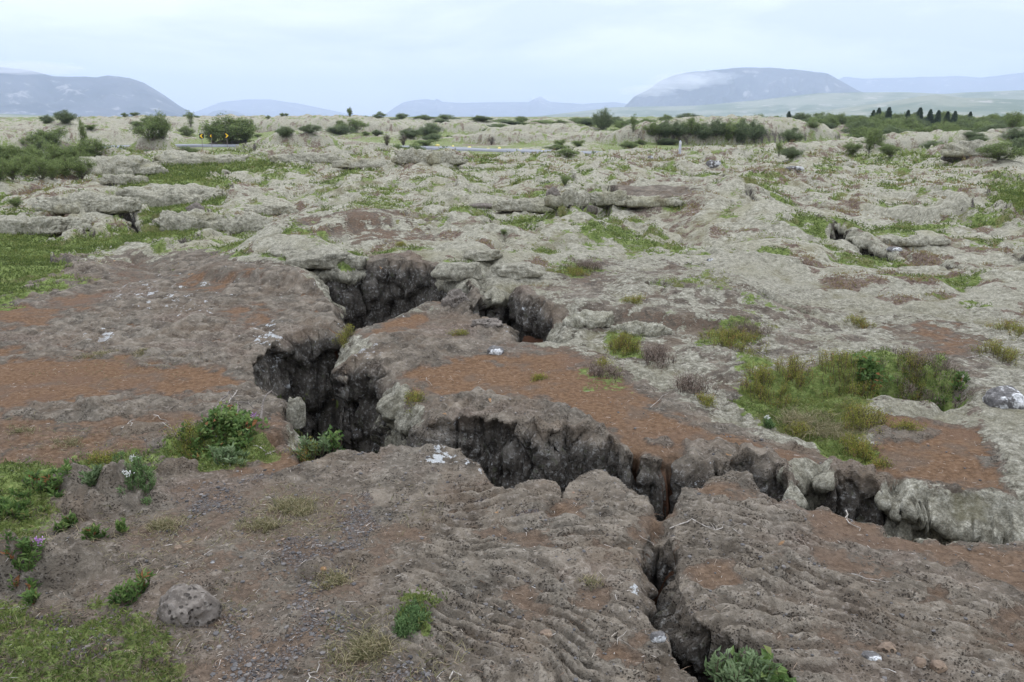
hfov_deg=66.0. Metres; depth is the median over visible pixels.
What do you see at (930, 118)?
spruce tree
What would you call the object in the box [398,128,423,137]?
willow shrub
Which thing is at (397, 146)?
birch shrub
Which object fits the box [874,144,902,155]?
birch shrub
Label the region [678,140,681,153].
marker post
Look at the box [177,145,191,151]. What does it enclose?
willow shrub
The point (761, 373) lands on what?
crowberry clump
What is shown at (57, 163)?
birch shrub
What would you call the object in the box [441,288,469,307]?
boulder
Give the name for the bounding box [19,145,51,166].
birch shrub
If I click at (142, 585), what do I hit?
herb
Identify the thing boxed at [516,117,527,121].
birch shrub
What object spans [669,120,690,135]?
willow shrub
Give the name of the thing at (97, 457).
crowberry clump
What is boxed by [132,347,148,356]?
grass tuft
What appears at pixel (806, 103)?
hills
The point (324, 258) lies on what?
moss cushion
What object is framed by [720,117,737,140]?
birch shrub
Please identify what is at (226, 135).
arrow sign
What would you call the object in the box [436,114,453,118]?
birch shrub
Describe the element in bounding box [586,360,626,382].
heather clump
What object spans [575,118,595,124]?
willow shrub
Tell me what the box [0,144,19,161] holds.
birch shrub
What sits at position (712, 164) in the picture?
boulder
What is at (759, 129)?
willow shrub
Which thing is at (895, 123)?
birch shrub
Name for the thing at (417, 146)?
birch shrub
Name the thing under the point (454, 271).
rock
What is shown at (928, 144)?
willow shrub
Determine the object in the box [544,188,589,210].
mossy ledge
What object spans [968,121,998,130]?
birch shrub
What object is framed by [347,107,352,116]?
birch shrub
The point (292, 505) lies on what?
grass tuft
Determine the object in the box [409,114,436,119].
birch shrub
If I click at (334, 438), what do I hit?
bilberry bush
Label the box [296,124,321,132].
willow shrub
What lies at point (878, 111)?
spruce tree
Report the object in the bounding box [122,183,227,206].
mossy ledge
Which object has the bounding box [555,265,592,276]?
crowberry clump
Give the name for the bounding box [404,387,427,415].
crowberry clump
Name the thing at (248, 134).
birch shrub
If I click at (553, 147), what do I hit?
birch shrub
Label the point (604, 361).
crowberry clump
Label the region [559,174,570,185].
birch shrub
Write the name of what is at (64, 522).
herb
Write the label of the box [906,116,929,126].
willow shrub
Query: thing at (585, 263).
heather clump
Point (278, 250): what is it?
moss cushion
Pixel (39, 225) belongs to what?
mossy ledge
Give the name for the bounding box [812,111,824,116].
birch shrub
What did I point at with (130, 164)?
mossy ledge
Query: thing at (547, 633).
stone
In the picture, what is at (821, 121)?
birch shrub
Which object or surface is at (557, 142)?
birch shrub
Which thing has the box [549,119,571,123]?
birch shrub
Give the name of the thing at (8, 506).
herb
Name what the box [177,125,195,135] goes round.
birch shrub
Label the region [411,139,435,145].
birch shrub
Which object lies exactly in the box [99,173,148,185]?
mossy ledge
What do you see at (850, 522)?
dead twig
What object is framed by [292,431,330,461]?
willow shoots
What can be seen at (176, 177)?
heath cover
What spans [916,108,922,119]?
spruce tree
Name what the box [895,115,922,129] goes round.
birch shrub
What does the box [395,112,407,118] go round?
birch shrub
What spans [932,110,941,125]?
spruce tree
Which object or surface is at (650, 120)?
birch shrub
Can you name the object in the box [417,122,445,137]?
willow shrub
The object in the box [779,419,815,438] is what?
crowberry clump
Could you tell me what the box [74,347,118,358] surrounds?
grass tuft
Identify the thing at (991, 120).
willow shrub
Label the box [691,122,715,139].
willow shrub
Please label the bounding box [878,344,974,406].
heather clump
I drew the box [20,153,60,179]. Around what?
birch shrub
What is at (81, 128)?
birch sapling
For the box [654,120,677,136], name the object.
willow shrub
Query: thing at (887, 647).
stone
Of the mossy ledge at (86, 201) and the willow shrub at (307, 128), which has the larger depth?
the willow shrub at (307, 128)
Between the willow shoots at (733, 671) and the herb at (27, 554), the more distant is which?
the herb at (27, 554)
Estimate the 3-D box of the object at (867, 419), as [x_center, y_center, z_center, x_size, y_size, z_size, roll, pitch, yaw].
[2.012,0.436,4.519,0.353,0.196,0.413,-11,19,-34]
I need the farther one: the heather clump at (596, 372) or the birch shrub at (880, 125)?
the birch shrub at (880, 125)
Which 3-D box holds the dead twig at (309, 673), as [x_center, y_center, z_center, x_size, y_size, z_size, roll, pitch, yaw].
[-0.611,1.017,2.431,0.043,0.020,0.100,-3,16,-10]
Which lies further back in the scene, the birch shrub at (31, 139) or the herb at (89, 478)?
the birch shrub at (31, 139)
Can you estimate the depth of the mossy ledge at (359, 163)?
33.04 m
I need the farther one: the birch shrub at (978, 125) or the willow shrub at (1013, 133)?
the birch shrub at (978, 125)
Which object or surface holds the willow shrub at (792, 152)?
on the ground at (500, 434)
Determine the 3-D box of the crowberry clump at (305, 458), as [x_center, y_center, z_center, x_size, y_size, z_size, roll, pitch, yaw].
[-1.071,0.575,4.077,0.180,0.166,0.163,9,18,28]
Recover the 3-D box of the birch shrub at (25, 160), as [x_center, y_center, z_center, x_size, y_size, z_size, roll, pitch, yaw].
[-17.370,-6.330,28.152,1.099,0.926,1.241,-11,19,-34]
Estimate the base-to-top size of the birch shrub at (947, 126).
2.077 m
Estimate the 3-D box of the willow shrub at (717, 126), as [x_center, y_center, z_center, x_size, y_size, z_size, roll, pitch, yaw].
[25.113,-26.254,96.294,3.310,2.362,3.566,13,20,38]
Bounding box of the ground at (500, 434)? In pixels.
[0,114,1023,545]
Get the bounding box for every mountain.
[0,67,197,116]
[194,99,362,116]
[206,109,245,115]
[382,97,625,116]
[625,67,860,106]
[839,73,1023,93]
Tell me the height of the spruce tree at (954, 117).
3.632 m
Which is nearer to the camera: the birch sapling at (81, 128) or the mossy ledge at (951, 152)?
the mossy ledge at (951, 152)
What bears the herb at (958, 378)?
on the ground at (500, 434)
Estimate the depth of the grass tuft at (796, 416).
4.52 m
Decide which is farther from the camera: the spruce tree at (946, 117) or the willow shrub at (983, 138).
the spruce tree at (946, 117)
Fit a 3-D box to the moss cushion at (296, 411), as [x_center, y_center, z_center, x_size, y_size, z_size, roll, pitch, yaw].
[-1.292,0.424,4.709,0.108,0.194,0.086,0,16,0]
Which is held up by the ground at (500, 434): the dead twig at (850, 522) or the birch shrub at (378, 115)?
the birch shrub at (378, 115)
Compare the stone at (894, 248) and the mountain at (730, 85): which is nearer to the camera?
the stone at (894, 248)
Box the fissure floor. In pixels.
[335,336,542,449]
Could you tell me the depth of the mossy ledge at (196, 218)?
15.47 m
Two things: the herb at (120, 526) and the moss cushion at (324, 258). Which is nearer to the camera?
the herb at (120, 526)
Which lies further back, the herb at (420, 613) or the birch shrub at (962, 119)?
the birch shrub at (962, 119)
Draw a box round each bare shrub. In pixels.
[382,134,390,144]
[399,134,407,145]
[488,135,494,144]
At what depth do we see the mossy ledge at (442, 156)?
30.64 m
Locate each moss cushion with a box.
[116,189,124,196]
[263,244,303,258]
[284,247,353,268]
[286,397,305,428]
[344,255,368,269]
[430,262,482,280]
[464,247,502,260]
[491,262,543,279]
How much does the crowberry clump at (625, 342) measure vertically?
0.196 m
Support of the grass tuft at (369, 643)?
on the rock slab at (66, 563)
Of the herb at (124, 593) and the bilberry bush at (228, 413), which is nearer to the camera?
the herb at (124, 593)
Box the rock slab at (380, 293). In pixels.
[247,218,506,452]
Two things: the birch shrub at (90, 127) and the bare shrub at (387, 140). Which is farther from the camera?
the birch shrub at (90, 127)
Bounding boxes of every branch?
[215,391,237,407]
[236,401,260,415]
[260,390,277,418]
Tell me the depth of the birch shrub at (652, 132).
95.44 m
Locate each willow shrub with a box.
[38,114,53,122]
[51,109,77,123]
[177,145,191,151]
[275,125,294,137]
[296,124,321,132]
[322,123,357,134]
[371,130,383,135]
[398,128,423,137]
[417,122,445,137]
[423,134,440,139]
[431,119,449,122]
[471,115,493,120]
[494,120,523,124]
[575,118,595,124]
[589,107,615,129]
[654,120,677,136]
[656,138,678,144]
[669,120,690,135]
[675,113,701,117]
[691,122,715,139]
[706,117,729,135]
[733,118,756,142]
[748,118,767,138]
[777,147,803,158]
[778,128,804,142]
[792,112,807,119]
[825,122,835,128]
[840,120,861,133]
[849,119,876,135]
[879,124,906,134]
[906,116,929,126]
[919,140,946,147]
[954,116,979,123]
[962,121,981,129]
[962,131,986,138]
[968,136,988,140]
[974,124,1001,131]
[979,123,1008,131]
[981,117,998,123]
[1000,127,1023,139]
[1003,137,1023,150]
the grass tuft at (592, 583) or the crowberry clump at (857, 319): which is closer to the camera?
the grass tuft at (592, 583)
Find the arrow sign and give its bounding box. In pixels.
[224,133,228,147]
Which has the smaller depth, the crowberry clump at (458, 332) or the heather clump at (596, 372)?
the heather clump at (596, 372)
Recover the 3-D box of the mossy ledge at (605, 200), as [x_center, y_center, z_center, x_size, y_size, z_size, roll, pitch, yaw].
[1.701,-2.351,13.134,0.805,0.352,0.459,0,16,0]
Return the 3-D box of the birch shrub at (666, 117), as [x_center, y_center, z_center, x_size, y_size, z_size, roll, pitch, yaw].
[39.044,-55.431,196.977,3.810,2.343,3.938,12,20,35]
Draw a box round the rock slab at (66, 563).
[0,443,697,681]
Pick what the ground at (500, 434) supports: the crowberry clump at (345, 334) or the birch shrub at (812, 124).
the birch shrub at (812, 124)
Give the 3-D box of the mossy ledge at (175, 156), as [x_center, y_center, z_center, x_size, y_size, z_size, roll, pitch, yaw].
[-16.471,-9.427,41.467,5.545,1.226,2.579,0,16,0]
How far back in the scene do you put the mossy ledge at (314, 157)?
38.57 m
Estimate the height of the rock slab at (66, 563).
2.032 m
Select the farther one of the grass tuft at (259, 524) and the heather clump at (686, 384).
the heather clump at (686, 384)
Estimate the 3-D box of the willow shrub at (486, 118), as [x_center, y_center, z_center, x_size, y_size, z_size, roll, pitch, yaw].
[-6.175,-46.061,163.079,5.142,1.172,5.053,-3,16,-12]
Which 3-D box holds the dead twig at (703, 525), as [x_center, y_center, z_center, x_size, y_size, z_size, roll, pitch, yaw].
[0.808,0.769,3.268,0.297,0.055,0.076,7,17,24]
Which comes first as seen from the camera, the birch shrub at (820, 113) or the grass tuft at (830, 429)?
the grass tuft at (830, 429)
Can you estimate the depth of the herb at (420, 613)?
2.62 m
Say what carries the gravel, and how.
on the ground at (500, 434)
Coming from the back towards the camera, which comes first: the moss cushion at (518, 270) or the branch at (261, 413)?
the moss cushion at (518, 270)
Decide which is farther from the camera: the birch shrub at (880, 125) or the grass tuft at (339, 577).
the birch shrub at (880, 125)
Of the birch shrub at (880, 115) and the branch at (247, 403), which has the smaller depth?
the branch at (247, 403)
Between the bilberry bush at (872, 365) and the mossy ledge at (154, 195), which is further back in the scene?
the mossy ledge at (154, 195)
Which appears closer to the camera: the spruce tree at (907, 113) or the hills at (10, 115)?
the spruce tree at (907, 113)
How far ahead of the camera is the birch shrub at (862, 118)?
140.48 m
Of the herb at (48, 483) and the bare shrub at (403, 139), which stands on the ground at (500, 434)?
the bare shrub at (403, 139)
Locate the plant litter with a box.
[0,266,1023,681]
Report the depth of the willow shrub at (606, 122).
109.03 m
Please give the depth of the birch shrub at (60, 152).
36.24 m
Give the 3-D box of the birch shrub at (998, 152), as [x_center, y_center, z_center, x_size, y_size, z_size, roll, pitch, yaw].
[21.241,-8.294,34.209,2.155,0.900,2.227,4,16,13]
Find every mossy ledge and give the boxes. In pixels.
[0,215,91,236]
[32,190,141,215]
[66,155,168,175]
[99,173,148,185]
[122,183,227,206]
[149,208,223,230]
[153,150,249,165]
[206,211,275,233]
[244,204,298,215]
[270,152,345,162]
[331,158,390,169]
[391,147,433,165]
[421,150,467,165]
[492,196,554,213]
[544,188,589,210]
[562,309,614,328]
[590,189,635,209]
[610,320,671,336]
[615,195,684,209]
[883,235,950,246]
[940,138,1011,162]
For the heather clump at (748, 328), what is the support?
on the ground at (500, 434)
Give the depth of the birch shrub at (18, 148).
33.99 m
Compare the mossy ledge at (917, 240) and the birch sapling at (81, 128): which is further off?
the birch sapling at (81, 128)
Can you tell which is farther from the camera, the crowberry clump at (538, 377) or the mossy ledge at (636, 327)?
the mossy ledge at (636, 327)
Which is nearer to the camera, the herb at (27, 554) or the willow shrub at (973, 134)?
the herb at (27, 554)
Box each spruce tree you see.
[875,107,883,120]
[883,107,892,121]
[905,110,910,117]
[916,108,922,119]
[923,109,934,126]
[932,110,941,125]
[942,111,950,122]
[949,111,958,122]
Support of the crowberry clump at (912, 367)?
on the ground at (500, 434)
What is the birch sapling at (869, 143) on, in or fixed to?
on the ground at (500, 434)
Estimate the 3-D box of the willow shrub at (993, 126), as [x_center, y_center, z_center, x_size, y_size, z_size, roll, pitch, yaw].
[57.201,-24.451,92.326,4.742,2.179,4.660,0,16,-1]
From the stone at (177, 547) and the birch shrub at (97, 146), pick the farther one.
the birch shrub at (97, 146)
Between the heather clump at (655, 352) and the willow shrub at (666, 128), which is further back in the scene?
the willow shrub at (666, 128)
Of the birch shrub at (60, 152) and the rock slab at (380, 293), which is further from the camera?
the birch shrub at (60, 152)
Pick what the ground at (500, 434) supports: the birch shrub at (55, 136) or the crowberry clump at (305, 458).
the birch shrub at (55, 136)
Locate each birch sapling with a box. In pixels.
[77,116,87,146]
[185,110,193,125]
[500,228,508,234]
[629,114,636,131]
[775,141,784,156]
[863,129,875,153]
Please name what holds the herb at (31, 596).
on the rock slab at (66, 563)
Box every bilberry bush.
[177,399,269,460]
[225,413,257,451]
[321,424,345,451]
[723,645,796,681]
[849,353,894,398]
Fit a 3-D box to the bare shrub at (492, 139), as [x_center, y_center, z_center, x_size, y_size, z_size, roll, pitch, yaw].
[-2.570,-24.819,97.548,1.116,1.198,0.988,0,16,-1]
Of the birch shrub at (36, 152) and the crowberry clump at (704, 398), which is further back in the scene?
the birch shrub at (36, 152)
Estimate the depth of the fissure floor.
6.83 m
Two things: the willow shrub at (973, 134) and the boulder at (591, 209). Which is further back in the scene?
the willow shrub at (973, 134)
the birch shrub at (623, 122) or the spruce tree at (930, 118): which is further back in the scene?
the birch shrub at (623, 122)
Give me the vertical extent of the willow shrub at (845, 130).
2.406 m
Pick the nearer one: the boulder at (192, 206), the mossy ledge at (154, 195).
the boulder at (192, 206)
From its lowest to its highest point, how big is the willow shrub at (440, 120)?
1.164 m
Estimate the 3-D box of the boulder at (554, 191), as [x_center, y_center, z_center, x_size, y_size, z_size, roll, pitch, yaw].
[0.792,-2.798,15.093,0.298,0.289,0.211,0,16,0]
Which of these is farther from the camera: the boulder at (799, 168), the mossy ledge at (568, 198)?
the boulder at (799, 168)
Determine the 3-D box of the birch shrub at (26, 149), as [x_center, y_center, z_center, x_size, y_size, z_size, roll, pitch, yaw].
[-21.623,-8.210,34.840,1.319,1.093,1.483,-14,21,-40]
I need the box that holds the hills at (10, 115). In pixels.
[0,114,45,116]
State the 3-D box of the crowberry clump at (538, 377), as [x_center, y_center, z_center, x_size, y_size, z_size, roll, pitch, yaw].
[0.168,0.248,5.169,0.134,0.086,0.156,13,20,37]
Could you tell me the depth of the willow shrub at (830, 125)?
129.99 m
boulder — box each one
[156,583,221,627]
[185,202,204,210]
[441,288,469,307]
[470,203,492,207]
[470,318,502,327]
[487,346,503,354]
[546,187,560,195]
[586,205,597,214]
[706,160,720,167]
[785,166,803,170]
[983,385,1023,408]
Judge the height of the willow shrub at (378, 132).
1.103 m
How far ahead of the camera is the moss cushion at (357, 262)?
8.39 m
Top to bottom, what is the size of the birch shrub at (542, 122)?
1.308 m
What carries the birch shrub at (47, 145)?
on the ground at (500, 434)
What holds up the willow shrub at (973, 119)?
on the ground at (500, 434)
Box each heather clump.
[559,257,610,270]
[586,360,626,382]
[636,342,680,368]
[664,368,722,397]
[727,315,776,340]
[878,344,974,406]
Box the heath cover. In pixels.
[0,139,1023,681]
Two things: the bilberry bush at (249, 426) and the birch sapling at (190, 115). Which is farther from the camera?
the birch sapling at (190, 115)
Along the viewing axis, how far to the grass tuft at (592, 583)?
2.89 m
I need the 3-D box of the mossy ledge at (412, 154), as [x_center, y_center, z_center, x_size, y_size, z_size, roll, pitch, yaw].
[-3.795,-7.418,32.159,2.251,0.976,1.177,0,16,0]
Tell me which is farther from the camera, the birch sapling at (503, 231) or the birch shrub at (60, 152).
the birch shrub at (60, 152)
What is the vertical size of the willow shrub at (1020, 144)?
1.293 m
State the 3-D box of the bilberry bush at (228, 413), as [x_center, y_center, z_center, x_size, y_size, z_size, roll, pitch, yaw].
[-1.570,0.535,4.333,0.486,0.320,0.574,6,17,21]
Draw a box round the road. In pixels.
[43,144,601,154]
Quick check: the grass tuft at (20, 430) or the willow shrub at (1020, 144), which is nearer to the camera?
the grass tuft at (20, 430)
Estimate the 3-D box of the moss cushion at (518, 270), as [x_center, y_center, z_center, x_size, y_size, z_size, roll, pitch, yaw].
[0.050,-0.719,7.880,0.524,0.139,0.401,0,16,0]
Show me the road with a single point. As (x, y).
(426, 147)
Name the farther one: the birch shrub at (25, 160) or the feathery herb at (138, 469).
the birch shrub at (25, 160)
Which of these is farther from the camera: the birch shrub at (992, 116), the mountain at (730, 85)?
the mountain at (730, 85)
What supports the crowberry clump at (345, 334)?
on the rock slab at (380, 293)
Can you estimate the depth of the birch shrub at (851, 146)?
49.13 m
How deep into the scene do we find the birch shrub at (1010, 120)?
90.18 m
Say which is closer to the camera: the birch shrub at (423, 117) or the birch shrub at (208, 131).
the birch shrub at (208, 131)
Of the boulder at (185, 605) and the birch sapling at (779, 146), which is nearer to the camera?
the boulder at (185, 605)
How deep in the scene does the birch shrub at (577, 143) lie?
89.98 m
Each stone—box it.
[174,544,182,549]
[540,629,554,637]
[650,631,665,642]
[861,650,881,660]
[877,641,896,653]
[886,246,901,250]
[913,657,926,667]
[930,660,947,673]
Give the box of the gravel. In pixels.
[1,397,1023,681]
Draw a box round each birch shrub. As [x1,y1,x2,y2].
[0,141,23,161]
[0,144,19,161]
[0,156,16,179]
[1,155,26,179]
[5,196,23,207]
[8,151,37,175]
[13,143,34,154]
[18,133,52,149]
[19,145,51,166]
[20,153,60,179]
[25,125,71,147]
[35,156,66,179]
[41,141,59,160]
[48,143,75,159]
[49,153,79,177]
[65,145,95,160]
[70,154,96,178]
[71,135,113,156]
[82,124,97,129]
[127,118,172,140]
[131,121,143,126]
[139,115,156,124]
[152,109,171,138]
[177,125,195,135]
[188,148,202,151]
[199,122,222,142]
[202,113,262,143]
[226,116,259,140]
[337,118,370,130]
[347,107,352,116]
[372,111,387,118]
[393,143,408,148]
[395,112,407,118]
[408,141,425,149]
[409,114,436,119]
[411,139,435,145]
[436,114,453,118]
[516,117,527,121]
[534,120,548,123]
[540,144,571,149]
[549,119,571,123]
[553,138,566,144]
[553,147,579,156]
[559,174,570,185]
[570,139,585,146]
[615,120,628,125]
[618,141,637,147]
[633,139,645,144]
[641,120,662,135]
[643,118,659,121]
[660,115,670,119]
[682,115,703,135]
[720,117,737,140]
[795,112,811,120]
[806,120,819,127]
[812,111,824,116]
[814,117,827,123]
[822,115,839,125]
[834,112,849,124]
[842,141,864,153]
[846,125,875,137]
[852,115,866,123]
[860,127,888,143]
[868,112,889,122]
[874,123,893,131]
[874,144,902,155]
[879,119,892,127]
[890,120,909,128]
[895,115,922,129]
[913,123,948,131]
[933,120,951,127]
[942,122,956,130]
[952,124,969,130]
[957,114,976,119]
[957,118,975,124]
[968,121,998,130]
[971,121,989,130]
[975,139,1023,159]
[983,113,1000,120]
[1002,111,1022,127]
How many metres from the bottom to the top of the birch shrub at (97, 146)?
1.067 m
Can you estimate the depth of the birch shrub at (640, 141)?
95.41 m
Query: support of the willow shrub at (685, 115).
on the ground at (500, 434)
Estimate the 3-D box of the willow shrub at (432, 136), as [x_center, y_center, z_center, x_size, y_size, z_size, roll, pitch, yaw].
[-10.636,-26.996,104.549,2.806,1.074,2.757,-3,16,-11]
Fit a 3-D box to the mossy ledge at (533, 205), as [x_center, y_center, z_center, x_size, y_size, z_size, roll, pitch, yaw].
[0.290,-2.361,13.894,1.297,0.362,0.678,5,17,17]
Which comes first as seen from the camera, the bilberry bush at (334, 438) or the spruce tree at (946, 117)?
the bilberry bush at (334, 438)
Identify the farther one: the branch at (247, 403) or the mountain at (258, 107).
the mountain at (258, 107)
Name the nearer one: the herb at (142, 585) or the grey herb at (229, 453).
the herb at (142, 585)
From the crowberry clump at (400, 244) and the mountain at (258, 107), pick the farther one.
the mountain at (258, 107)
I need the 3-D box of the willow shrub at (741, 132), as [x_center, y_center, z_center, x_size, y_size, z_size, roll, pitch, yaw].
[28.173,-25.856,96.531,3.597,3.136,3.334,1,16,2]
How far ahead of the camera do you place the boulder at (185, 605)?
2.66 m
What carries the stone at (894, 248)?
on the ground at (500, 434)
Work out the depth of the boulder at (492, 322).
6.34 m
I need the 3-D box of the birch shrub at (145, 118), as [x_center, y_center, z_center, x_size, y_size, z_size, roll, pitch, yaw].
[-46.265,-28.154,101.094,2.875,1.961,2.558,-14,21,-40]
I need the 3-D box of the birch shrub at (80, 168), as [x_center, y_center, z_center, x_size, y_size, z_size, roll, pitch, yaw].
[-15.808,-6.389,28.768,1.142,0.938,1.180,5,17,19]
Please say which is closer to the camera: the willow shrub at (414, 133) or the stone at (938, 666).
the stone at (938, 666)
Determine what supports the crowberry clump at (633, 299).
on the ground at (500, 434)
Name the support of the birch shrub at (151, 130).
on the ground at (500, 434)
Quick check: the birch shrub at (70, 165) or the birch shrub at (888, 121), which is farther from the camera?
the birch shrub at (888, 121)
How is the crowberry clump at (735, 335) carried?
on the ground at (500, 434)
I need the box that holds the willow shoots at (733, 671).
[703,646,783,681]
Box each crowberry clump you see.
[86,445,123,464]
[159,415,224,459]
[285,436,320,462]
[331,324,355,348]
[395,239,406,246]
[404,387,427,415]
[445,329,468,335]
[529,373,548,381]
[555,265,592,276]
[592,354,614,368]
[602,330,642,355]
[621,292,645,305]
[694,391,719,407]
[696,325,772,353]
[737,361,800,409]
[772,353,816,402]
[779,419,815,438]
[806,347,882,398]
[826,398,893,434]
[837,432,881,463]
[842,313,875,328]
[861,454,896,470]
[888,416,926,432]
[894,348,937,400]
[968,336,1023,365]
[982,318,1023,340]
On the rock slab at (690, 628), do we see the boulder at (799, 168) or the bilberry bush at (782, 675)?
the bilberry bush at (782, 675)
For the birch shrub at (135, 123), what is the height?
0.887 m
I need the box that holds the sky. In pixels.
[0,0,1023,116]
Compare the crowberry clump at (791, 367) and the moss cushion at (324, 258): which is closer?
the crowberry clump at (791, 367)
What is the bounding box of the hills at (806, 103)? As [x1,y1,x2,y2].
[536,90,1023,116]
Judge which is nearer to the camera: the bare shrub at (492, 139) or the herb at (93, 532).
the herb at (93, 532)
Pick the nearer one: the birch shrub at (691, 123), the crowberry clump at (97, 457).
the crowberry clump at (97, 457)
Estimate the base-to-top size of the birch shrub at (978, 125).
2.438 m
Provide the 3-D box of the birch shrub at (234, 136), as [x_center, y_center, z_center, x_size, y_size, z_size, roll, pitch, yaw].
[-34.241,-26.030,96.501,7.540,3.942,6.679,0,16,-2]
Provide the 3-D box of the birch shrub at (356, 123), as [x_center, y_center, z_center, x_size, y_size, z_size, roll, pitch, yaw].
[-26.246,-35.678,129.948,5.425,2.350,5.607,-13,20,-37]
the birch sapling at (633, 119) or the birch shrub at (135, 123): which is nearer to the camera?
the birch sapling at (633, 119)
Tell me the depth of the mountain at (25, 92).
4905.38 m
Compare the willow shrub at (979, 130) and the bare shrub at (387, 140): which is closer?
the bare shrub at (387, 140)
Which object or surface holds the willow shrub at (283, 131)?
on the ground at (500, 434)
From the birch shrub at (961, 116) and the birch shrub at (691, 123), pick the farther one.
the birch shrub at (961, 116)
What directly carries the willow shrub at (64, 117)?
on the ground at (500, 434)
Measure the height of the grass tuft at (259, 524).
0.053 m
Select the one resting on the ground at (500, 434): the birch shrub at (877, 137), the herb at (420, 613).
the birch shrub at (877, 137)
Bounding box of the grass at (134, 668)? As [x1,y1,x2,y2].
[0,354,862,681]
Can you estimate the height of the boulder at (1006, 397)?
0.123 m
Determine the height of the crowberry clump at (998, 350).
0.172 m
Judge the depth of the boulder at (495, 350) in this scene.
5.69 m
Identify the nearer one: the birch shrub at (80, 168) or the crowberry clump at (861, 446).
the crowberry clump at (861, 446)
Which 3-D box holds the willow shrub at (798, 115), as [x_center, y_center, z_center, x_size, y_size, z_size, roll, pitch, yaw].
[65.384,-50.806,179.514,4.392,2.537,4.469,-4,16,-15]
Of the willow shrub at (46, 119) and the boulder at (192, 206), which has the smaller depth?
the boulder at (192, 206)
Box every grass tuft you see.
[1,425,39,434]
[50,434,83,447]
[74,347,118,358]
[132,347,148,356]
[143,514,189,535]
[232,513,288,535]
[260,491,321,516]
[309,568,356,589]
[319,624,414,669]
[574,571,605,589]
[770,402,844,439]
[805,411,871,442]
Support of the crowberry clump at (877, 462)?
on the ground at (500, 434)
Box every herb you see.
[0,492,50,522]
[0,530,46,590]
[8,458,80,497]
[16,587,40,605]
[53,509,77,532]
[78,464,102,486]
[78,522,109,540]
[106,577,141,605]
[111,450,156,504]
[115,517,129,534]
[125,567,155,594]
[207,441,249,466]
[391,616,418,638]
[394,596,431,630]
[762,414,775,428]
[931,371,970,410]
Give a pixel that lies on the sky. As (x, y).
(368, 57)
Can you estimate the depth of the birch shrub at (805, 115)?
179.09 m
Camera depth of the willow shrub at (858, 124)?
110.70 m
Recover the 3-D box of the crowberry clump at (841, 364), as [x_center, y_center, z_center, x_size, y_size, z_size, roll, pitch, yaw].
[2.209,0.332,5.204,0.403,0.531,0.641,0,16,0]
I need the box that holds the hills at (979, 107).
[781,94,1023,116]
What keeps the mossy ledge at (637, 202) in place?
on the ground at (500, 434)
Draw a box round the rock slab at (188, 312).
[0,242,328,470]
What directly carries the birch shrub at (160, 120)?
on the ground at (500, 434)
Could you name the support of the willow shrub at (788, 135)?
on the ground at (500, 434)
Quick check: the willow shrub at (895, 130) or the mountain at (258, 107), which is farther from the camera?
the mountain at (258, 107)
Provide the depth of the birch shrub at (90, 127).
95.61 m
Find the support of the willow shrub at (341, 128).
on the ground at (500, 434)
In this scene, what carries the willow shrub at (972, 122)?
on the ground at (500, 434)
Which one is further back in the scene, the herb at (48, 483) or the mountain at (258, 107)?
the mountain at (258, 107)
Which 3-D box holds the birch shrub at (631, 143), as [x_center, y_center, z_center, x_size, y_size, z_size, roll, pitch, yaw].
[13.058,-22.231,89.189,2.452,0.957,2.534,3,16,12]
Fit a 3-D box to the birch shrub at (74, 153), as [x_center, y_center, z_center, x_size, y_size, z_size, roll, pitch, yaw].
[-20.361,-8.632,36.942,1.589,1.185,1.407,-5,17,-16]
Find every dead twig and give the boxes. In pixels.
[307,661,320,681]
[669,518,740,533]
[845,510,860,530]
[851,573,892,581]
[966,354,996,362]
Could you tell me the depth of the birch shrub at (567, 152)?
39.55 m
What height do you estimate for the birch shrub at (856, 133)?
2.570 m
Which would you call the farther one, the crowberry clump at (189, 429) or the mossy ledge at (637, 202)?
the mossy ledge at (637, 202)
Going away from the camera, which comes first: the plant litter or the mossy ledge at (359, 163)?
the plant litter
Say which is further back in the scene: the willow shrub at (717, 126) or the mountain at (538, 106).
the mountain at (538, 106)
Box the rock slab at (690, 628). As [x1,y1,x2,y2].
[651,477,1023,681]
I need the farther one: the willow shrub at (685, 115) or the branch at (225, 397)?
the willow shrub at (685, 115)
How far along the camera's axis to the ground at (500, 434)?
7.11 m
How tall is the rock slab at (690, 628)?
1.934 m
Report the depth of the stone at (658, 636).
2.54 m
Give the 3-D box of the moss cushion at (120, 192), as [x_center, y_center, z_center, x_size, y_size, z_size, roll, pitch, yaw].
[-10.604,-4.043,21.456,0.322,0.200,0.282,0,16,0]
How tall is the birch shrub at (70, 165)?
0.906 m
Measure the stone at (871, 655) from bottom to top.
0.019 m
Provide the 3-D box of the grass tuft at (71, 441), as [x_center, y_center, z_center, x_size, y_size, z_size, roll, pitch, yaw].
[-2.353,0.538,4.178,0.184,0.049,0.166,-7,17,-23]
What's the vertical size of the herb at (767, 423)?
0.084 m
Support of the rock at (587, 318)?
on the ground at (500, 434)
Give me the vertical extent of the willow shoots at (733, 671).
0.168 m
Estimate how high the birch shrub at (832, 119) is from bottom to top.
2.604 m
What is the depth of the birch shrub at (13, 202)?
17.77 m

